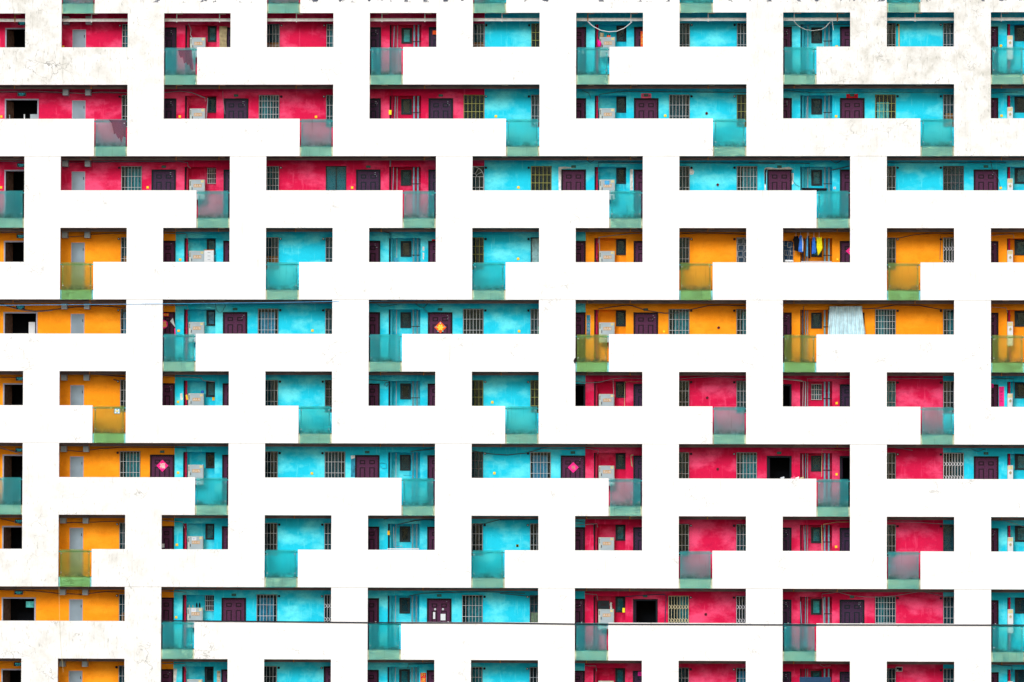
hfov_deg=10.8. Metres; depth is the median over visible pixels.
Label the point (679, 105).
barred window
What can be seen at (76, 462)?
service door
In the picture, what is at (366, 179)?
panel door
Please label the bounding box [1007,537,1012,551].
switch box
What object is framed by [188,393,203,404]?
hose cabinet
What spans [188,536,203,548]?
hose cabinet
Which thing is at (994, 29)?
panel door
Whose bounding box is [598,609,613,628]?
hose cabinet
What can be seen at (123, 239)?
barred window
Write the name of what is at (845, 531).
panel door
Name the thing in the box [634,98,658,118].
panel door
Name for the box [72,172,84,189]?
service door
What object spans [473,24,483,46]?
barred window
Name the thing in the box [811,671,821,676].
casement window
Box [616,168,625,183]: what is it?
casement window
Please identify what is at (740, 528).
barred window
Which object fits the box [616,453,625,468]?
casement window
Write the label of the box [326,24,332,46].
barred window
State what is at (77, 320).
service door
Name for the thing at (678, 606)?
barred window
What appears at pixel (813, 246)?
denim trousers
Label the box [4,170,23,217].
stair doorway
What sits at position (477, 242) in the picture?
barred window
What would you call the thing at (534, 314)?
barred window
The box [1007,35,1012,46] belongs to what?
switch box
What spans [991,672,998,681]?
panel door
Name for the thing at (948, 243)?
barred window
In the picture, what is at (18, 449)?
exit sign
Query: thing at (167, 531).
panel door
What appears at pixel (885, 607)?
barred window
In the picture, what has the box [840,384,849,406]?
panel door
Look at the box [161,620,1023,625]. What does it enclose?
black cable
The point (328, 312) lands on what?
barred window
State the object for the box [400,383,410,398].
casement window
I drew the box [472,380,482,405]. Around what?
barred window
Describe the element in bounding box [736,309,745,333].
barred window
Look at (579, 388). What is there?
open doorway
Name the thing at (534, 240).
barred window
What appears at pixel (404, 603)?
casement window
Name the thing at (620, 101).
casement window
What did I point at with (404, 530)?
casement window
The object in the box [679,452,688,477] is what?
barred window
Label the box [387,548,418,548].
drying rail
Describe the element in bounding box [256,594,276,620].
barred window
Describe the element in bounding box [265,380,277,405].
barred window
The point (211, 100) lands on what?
casement window
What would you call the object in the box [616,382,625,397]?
casement window
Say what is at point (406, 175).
casement window
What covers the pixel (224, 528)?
panel door
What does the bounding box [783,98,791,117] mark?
panel door
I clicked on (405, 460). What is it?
casement window
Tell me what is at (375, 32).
panel door
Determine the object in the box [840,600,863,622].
panel door
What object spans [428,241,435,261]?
panel door
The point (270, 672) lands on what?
barred window
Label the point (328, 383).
barred window
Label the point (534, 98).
barred window
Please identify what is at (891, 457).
barred window
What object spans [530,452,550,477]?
barred window
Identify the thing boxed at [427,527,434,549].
panel door
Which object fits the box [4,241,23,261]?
stair doorway
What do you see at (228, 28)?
panel door
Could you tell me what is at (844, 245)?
panel door
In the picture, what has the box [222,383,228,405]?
panel door
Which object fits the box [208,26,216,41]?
casement window
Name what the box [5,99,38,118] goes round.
stair doorway
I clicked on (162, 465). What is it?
diamond paper
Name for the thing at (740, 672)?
barred window
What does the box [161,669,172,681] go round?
panel door
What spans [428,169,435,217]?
panel door
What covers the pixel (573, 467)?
diamond paper
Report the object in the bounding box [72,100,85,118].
service door
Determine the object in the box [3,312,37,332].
stair doorway
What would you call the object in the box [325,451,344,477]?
barred window
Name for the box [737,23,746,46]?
barred window
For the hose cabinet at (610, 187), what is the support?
attached to the apartment building
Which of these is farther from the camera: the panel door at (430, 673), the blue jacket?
the panel door at (430, 673)
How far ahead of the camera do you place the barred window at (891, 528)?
215.88 m
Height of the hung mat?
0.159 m
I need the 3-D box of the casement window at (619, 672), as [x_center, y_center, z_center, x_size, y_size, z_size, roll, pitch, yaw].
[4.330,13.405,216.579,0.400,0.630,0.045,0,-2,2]
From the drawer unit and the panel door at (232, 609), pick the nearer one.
the panel door at (232, 609)
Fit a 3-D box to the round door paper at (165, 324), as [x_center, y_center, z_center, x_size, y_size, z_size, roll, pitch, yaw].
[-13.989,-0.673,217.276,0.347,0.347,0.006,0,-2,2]
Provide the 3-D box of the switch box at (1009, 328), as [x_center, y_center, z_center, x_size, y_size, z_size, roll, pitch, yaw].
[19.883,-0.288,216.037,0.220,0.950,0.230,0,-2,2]
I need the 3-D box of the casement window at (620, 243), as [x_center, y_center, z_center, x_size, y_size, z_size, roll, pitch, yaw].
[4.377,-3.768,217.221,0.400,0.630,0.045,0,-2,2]
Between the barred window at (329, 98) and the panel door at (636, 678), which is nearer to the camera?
the panel door at (636, 678)
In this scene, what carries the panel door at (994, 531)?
in the apartment building
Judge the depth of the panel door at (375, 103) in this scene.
217.31 m
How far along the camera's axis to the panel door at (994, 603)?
215.51 m
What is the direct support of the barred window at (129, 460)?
in the apartment building
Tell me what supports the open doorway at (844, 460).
in the apartment building
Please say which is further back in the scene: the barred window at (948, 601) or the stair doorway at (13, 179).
the stair doorway at (13, 179)
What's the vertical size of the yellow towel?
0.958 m
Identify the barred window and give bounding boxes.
[119,522,124,548]
[119,594,124,620]
[119,665,123,681]
[120,308,125,333]
[120,380,125,411]
[120,451,139,476]
[121,166,141,189]
[121,237,126,261]
[122,24,127,46]
[122,95,126,126]
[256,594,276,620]
[258,309,277,333]
[259,95,278,118]
[264,666,276,681]
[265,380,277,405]
[265,451,277,477]
[265,523,277,554]
[266,166,278,189]
[266,237,278,269]
[267,24,279,46]
[324,523,330,549]
[324,595,330,621]
[325,237,332,261]
[325,309,331,333]
[325,380,331,411]
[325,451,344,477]
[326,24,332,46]
[326,95,332,126]
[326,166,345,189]
[462,595,482,621]
[463,309,483,333]
[464,95,483,118]
[471,523,482,555]
[471,667,482,681]
[472,237,483,269]
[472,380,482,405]
[472,452,482,477]
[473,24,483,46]
[473,166,483,189]
[530,309,538,333]
[530,380,538,412]
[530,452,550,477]
[530,523,537,549]
[530,595,537,621]
[530,667,537,681]
[531,23,539,46]
[531,95,538,126]
[531,166,551,189]
[531,237,538,261]
[668,596,688,622]
[669,95,689,117]
[669,309,688,333]
[679,166,689,189]
[679,237,689,269]
[679,380,688,405]
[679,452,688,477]
[679,524,688,555]
[679,667,688,681]
[680,23,689,46]
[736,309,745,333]
[736,381,745,412]
[736,452,756,478]
[736,524,745,550]
[736,596,745,622]
[736,668,745,681]
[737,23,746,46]
[737,95,745,126]
[737,166,756,189]
[737,237,745,261]
[783,242,792,261]
[875,94,895,117]
[875,309,895,333]
[875,596,895,623]
[887,23,895,46]
[887,166,895,189]
[887,238,895,269]
[887,381,895,406]
[887,453,895,478]
[887,524,895,556]
[887,668,895,681]
[943,23,953,45]
[943,94,953,126]
[943,166,963,189]
[943,238,953,261]
[943,309,953,334]
[943,381,953,412]
[943,453,963,478]
[943,525,953,550]
[943,596,953,623]
[943,668,953,681]
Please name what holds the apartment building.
on the ground
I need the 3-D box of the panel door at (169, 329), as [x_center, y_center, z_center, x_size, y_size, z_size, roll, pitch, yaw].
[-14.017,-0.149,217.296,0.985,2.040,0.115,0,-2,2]
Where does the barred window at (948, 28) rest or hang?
in the apartment building
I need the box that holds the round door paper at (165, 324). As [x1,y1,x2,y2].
[163,320,167,328]
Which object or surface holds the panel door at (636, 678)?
in the apartment building
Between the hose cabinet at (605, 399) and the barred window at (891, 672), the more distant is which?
the hose cabinet at (605, 399)
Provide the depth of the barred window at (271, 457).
216.99 m
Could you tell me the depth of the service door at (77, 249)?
217.57 m
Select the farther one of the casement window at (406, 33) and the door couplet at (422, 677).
the casement window at (406, 33)
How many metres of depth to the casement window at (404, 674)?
216.94 m
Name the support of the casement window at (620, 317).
in the apartment building
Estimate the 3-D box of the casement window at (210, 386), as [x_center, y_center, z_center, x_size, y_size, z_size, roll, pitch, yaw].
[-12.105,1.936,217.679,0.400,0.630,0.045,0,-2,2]
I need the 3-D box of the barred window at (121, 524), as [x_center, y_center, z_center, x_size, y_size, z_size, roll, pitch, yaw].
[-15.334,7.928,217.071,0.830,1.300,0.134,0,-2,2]
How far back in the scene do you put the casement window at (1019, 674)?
215.93 m
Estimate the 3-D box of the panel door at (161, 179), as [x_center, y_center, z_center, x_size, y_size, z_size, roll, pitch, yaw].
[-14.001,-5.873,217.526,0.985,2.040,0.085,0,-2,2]
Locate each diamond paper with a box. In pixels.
[157,460,167,471]
[568,462,578,472]
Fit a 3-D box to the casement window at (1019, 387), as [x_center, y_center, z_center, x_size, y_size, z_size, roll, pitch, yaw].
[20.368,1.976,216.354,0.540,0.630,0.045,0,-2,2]
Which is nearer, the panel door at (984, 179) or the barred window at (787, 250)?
the panel door at (984, 179)
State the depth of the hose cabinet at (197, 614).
216.84 m
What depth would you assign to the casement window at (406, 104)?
217.78 m
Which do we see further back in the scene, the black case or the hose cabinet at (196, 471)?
the hose cabinet at (196, 471)
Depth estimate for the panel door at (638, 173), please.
216.72 m
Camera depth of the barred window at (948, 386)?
215.98 m
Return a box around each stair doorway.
[1,669,20,681]
[2,454,22,503]
[2,526,21,548]
[2,597,35,620]
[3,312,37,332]
[3,383,22,404]
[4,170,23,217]
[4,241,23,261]
[5,28,24,46]
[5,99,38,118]
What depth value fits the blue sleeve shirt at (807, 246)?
215.94 m
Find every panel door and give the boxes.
[150,455,174,476]
[151,169,175,189]
[161,598,173,647]
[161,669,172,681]
[162,526,173,548]
[163,241,175,261]
[163,312,174,360]
[163,383,174,404]
[164,27,176,73]
[164,98,175,118]
[221,598,245,620]
[221,669,227,681]
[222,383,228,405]
[222,455,228,504]
[222,526,227,548]
[223,169,229,217]
[223,241,229,261]
[223,312,246,333]
[224,98,247,118]
[227,27,230,46]
[324,666,330,681]
[355,455,379,477]
[356,169,380,189]
[368,527,378,549]
[368,598,378,648]
[368,670,378,681]
[369,241,379,261]
[369,312,379,360]
[369,384,379,405]
[370,27,380,73]
[370,98,380,118]
[427,455,434,504]
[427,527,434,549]
[427,598,451,621]
[427,670,433,681]
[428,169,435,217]
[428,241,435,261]
[428,312,451,333]
[428,384,434,405]
[429,27,435,46]
[429,98,452,118]
[561,169,585,189]
[561,455,584,477]
[575,312,585,362]
[575,527,584,549]
[575,599,584,649]
[575,671,584,681]
[576,27,585,73]
[576,98,585,118]
[576,241,585,261]
[633,312,657,333]
[633,384,641,405]
[633,456,641,505]
[633,527,641,550]
[633,671,641,681]
[634,27,642,46]
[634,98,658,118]
[634,169,642,217]
[634,241,642,261]
[767,169,791,189]
[783,27,791,73]
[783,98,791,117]
[783,312,791,361]
[783,528,790,550]
[783,599,790,650]
[783,671,790,681]
[840,27,849,46]
[840,98,864,117]
[840,169,849,217]
[840,241,849,261]
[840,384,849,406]
[840,528,849,550]
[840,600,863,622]
[840,672,849,681]
[974,169,997,189]
[974,456,998,478]
[991,26,997,73]
[991,98,997,117]
[991,241,997,261]
[991,313,997,361]
[991,384,997,406]
[991,528,998,551]
[991,600,998,650]
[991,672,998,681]
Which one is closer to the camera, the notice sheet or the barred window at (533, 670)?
the barred window at (533, 670)
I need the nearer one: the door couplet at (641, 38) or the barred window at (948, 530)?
the barred window at (948, 530)
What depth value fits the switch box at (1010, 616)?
215.53 m
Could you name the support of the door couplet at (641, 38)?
attached to the apartment building
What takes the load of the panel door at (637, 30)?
in the apartment building
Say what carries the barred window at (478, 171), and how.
in the apartment building
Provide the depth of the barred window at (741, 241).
216.56 m
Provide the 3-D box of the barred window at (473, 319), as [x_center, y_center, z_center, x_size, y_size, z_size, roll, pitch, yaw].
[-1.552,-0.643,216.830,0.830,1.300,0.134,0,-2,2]
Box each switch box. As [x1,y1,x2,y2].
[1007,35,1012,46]
[1007,107,1012,117]
[1007,179,1012,189]
[1007,250,1012,261]
[1007,322,1012,334]
[1007,394,1012,406]
[1007,465,1012,478]
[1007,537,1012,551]
[1008,609,1012,623]
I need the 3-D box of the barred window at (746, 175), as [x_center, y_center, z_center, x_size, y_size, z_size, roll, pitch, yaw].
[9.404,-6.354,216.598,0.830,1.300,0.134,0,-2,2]
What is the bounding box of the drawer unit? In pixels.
[204,250,214,261]
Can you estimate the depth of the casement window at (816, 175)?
216.99 m
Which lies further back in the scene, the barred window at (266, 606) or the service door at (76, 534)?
the service door at (76, 534)
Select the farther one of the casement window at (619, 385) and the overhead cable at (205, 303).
the casement window at (619, 385)
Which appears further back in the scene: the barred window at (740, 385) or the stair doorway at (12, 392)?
the stair doorway at (12, 392)
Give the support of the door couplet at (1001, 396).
attached to the apartment building
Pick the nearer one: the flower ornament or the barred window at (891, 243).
the flower ornament
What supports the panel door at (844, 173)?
in the apartment building
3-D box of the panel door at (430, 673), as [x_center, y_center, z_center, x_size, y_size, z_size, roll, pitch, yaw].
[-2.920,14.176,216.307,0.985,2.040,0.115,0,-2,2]
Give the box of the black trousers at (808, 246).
[808,232,809,257]
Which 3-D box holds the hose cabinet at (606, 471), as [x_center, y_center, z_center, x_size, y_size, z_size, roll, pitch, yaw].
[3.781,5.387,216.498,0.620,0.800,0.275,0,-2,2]
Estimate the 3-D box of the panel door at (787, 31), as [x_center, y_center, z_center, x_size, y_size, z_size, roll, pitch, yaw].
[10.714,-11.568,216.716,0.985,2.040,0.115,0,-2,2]
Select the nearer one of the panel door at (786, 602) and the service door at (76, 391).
the panel door at (786, 602)
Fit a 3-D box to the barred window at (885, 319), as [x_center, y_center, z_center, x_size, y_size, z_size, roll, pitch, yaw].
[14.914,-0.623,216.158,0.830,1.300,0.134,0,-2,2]
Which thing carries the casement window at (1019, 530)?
in the apartment building
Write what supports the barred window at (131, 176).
in the apartment building
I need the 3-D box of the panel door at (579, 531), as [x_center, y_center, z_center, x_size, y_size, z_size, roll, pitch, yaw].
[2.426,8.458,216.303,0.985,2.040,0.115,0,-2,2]
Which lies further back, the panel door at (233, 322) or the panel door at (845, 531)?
the panel door at (233, 322)
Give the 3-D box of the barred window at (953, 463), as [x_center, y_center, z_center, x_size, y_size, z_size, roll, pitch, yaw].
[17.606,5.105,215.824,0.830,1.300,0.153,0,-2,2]
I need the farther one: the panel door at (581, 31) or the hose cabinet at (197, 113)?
the hose cabinet at (197, 113)
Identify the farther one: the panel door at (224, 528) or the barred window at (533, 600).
the panel door at (224, 528)
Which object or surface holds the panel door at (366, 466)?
in the apartment building
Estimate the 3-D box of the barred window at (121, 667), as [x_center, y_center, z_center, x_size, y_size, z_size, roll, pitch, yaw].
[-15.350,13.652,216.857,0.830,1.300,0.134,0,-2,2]
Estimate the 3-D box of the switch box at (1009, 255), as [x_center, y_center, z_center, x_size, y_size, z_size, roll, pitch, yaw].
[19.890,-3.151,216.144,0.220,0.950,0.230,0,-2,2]
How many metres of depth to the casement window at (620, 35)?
217.52 m
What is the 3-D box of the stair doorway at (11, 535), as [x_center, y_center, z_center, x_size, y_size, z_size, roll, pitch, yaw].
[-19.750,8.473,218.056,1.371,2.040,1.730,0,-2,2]
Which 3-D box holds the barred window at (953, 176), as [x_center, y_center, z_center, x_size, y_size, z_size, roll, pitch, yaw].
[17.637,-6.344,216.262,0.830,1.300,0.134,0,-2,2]
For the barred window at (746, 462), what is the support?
in the apartment building
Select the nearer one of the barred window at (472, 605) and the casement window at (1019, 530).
the casement window at (1019, 530)
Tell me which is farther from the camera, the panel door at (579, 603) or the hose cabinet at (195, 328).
the hose cabinet at (195, 328)
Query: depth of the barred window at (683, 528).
216.19 m
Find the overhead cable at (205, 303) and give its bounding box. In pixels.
[63,300,437,304]
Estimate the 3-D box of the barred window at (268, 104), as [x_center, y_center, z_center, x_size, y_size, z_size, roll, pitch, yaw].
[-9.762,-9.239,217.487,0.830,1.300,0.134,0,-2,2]
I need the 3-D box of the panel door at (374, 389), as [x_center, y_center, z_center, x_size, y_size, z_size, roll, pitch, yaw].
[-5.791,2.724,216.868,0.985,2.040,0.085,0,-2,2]
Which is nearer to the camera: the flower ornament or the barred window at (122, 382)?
the flower ornament
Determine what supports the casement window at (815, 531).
in the apartment building
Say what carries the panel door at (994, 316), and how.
in the apartment building
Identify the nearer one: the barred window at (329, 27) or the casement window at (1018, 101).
the casement window at (1018, 101)
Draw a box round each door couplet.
[217,671,220,681]
[420,673,425,681]
[641,31,642,46]
[999,387,1003,405]
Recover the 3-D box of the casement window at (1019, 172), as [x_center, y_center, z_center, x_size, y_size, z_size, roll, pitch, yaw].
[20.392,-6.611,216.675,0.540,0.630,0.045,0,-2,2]
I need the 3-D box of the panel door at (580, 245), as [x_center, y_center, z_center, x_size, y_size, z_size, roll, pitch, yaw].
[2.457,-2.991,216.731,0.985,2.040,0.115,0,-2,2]
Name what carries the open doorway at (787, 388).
in the apartment building
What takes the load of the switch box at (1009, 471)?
attached to the apartment building
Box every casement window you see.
[205,524,213,539]
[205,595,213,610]
[205,667,213,681]
[206,310,214,325]
[206,381,214,396]
[206,453,214,467]
[207,97,215,112]
[207,168,215,183]
[207,239,215,254]
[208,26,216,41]
[399,598,409,612]
[399,669,409,681]
[400,312,410,327]
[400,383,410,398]
[400,455,410,470]
[400,526,409,541]
[401,28,411,43]
[401,99,411,114]
[401,170,411,185]
[401,241,410,256]
[615,525,624,540]
[615,596,624,611]
[615,668,624,681]
[616,26,625,41]
[616,97,625,112]
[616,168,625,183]
[616,239,625,254]
[616,311,625,325]
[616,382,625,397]
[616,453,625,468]
[811,27,821,42]
[811,99,821,113]
[811,170,821,185]
[811,241,821,256]
[811,313,821,327]
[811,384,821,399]
[811,456,821,470]
[811,527,821,542]
[811,599,821,614]
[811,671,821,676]
[1014,25,1023,40]
[1014,97,1023,111]
[1015,168,1023,183]
[1015,239,1023,254]
[1015,311,1023,326]
[1015,383,1023,397]
[1015,454,1023,469]
[1015,526,1023,541]
[1015,598,1023,613]
[1015,670,1023,681]
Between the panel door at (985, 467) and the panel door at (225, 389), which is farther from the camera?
the panel door at (225, 389)
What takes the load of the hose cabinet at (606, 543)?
attached to the apartment building
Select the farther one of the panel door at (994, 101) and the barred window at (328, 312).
the barred window at (328, 312)
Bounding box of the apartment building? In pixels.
[0,0,1023,681]
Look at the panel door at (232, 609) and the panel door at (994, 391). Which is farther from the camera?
the panel door at (232, 609)
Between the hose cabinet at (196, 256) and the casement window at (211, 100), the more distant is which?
the casement window at (211, 100)
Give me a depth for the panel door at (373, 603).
216.51 m
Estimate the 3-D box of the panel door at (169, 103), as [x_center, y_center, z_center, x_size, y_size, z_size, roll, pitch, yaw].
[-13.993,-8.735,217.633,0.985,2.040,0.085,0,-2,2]
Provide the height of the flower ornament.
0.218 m
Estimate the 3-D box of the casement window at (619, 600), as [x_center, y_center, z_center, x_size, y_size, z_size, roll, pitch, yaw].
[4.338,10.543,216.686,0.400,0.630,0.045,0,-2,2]
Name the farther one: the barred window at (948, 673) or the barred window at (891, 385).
the barred window at (891, 385)
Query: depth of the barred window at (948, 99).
216.46 m
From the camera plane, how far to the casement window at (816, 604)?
216.35 m
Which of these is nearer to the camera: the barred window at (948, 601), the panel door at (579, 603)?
the barred window at (948, 601)
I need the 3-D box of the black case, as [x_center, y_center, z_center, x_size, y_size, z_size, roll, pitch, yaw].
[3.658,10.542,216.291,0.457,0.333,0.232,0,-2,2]
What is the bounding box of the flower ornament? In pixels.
[114,408,119,413]
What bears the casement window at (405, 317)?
in the apartment building
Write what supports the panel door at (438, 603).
in the apartment building
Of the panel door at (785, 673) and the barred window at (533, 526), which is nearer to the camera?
the panel door at (785, 673)
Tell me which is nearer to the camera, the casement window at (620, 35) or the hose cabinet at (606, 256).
the hose cabinet at (606, 256)
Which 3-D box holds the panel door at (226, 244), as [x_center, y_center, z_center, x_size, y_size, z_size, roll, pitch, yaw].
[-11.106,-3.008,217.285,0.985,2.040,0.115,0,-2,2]
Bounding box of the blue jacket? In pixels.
[799,232,802,251]
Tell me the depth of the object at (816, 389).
216.67 m
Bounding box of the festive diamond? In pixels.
[435,321,445,332]
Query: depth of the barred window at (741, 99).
216.78 m
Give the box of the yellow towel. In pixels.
[817,237,821,254]
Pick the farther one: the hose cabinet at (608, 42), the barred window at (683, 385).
the hose cabinet at (608, 42)
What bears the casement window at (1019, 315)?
in the apartment building
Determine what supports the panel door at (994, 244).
in the apartment building
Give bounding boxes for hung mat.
[802,188,826,191]
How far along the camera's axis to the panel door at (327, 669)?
216.51 m
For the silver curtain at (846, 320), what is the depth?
215.92 m
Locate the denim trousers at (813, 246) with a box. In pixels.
[812,237,815,253]
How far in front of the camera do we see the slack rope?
216.17 m
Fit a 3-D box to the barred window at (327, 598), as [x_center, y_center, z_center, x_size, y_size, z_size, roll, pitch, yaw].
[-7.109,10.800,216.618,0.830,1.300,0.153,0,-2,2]
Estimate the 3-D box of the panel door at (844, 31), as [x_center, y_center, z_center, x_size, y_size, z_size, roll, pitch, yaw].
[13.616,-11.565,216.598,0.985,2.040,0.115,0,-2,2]
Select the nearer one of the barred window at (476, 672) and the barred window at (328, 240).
the barred window at (476, 672)
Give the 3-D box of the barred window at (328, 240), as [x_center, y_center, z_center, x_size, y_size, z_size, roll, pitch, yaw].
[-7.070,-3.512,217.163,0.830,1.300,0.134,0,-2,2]
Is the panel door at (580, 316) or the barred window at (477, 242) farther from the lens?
the barred window at (477, 242)
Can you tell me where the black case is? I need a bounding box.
[598,601,608,608]
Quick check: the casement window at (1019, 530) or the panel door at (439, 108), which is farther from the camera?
the panel door at (439, 108)
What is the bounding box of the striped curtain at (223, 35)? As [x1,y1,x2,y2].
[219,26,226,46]
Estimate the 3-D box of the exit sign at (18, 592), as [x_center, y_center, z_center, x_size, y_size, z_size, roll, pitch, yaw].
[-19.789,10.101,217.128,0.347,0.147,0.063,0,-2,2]
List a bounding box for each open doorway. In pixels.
[575,384,584,405]
[633,599,657,622]
[767,456,791,478]
[783,384,791,405]
[840,456,849,505]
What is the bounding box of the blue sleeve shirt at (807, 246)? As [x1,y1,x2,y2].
[806,232,807,256]
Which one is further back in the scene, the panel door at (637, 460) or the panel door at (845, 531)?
the panel door at (637, 460)
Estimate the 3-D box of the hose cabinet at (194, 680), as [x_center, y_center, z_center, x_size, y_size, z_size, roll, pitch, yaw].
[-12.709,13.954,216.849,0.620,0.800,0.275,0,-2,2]
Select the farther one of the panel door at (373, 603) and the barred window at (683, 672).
the panel door at (373, 603)
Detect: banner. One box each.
[641,93,650,97]
[846,94,857,97]
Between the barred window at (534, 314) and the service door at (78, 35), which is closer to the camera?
the barred window at (534, 314)
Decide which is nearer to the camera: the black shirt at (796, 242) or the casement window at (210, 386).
the black shirt at (796, 242)
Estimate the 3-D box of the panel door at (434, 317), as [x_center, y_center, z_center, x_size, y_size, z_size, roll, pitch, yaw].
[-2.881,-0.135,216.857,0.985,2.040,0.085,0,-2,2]
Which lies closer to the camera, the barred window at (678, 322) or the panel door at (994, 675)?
the panel door at (994, 675)
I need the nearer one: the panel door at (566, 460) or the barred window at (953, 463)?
the barred window at (953, 463)
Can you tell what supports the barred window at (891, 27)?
in the apartment building
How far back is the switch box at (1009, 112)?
216.28 m
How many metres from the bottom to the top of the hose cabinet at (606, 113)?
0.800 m
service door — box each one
[69,528,82,548]
[69,599,82,620]
[69,671,81,681]
[70,385,83,404]
[70,456,83,476]
[71,243,84,261]
[71,314,83,333]
[72,29,85,46]
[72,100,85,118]
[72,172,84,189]
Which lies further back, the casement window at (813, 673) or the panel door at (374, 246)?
the panel door at (374, 246)
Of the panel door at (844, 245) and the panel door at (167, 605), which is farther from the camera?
the panel door at (167, 605)
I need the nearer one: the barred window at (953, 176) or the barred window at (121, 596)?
the barred window at (953, 176)
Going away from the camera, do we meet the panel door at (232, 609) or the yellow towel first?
the yellow towel
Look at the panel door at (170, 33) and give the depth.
217.73 m
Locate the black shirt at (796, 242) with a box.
[793,236,798,251]
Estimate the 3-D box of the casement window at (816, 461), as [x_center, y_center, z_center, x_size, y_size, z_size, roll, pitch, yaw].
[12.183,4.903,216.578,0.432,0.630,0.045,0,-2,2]
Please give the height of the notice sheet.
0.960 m
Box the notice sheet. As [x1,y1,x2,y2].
[587,315,589,333]
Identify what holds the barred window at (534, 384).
in the apartment building
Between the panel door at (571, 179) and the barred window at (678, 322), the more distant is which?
the panel door at (571, 179)
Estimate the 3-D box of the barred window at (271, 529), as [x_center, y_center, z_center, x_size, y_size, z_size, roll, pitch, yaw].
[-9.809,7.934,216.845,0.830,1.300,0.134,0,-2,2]
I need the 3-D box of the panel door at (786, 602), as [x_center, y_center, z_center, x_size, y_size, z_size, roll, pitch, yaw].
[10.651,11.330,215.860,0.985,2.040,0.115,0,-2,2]
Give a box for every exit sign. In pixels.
[14,591,22,594]
[15,448,22,451]
[17,92,25,95]
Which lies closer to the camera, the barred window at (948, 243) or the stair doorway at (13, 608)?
the barred window at (948, 243)
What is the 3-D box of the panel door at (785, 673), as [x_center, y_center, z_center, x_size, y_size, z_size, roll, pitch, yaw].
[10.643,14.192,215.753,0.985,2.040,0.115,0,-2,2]
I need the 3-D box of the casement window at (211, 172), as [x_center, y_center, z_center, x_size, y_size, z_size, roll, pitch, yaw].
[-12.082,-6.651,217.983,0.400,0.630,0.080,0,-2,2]
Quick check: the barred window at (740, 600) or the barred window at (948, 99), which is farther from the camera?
the barred window at (948, 99)
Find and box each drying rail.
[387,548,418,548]
[801,261,831,261]
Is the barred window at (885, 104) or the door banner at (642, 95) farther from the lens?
the door banner at (642, 95)
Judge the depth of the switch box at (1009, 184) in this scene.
216.17 m
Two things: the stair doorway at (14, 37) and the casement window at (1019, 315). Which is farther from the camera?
the stair doorway at (14, 37)
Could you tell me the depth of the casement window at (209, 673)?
217.25 m
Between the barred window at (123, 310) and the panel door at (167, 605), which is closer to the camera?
the panel door at (167, 605)
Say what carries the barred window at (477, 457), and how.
in the apartment building
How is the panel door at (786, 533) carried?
in the apartment building
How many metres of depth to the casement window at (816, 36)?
217.20 m
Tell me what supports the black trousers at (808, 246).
hanging from the laundry pole
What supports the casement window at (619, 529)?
in the apartment building
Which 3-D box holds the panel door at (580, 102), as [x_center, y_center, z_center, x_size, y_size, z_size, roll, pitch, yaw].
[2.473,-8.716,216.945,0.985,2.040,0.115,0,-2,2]
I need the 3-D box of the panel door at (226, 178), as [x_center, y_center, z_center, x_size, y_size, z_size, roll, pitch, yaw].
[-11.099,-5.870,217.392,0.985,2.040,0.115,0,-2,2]
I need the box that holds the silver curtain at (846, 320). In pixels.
[828,306,864,333]
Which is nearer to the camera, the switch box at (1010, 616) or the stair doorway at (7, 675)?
the switch box at (1010, 616)
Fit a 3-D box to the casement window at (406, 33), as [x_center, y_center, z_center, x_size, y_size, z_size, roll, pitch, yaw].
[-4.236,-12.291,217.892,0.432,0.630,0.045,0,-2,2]
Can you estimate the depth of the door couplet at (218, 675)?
216.70 m
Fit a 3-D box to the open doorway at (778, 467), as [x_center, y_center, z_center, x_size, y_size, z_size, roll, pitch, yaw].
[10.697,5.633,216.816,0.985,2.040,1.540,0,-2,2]
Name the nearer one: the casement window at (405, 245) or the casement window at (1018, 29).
the casement window at (1018, 29)
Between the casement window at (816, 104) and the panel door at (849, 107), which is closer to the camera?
the panel door at (849, 107)
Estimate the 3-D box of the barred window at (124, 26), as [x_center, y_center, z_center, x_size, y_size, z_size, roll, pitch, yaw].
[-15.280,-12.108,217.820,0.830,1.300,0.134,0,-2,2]
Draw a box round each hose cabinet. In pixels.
[187,608,202,627]
[187,679,202,681]
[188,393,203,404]
[188,465,203,484]
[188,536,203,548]
[189,180,204,199]
[189,251,203,261]
[189,322,204,341]
[190,37,205,57]
[190,109,205,118]
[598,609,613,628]
[599,108,614,118]
[599,180,614,199]
[599,251,614,261]
[599,322,614,342]
[599,394,614,405]
[599,466,613,485]
[599,537,613,549]
[600,37,614,56]

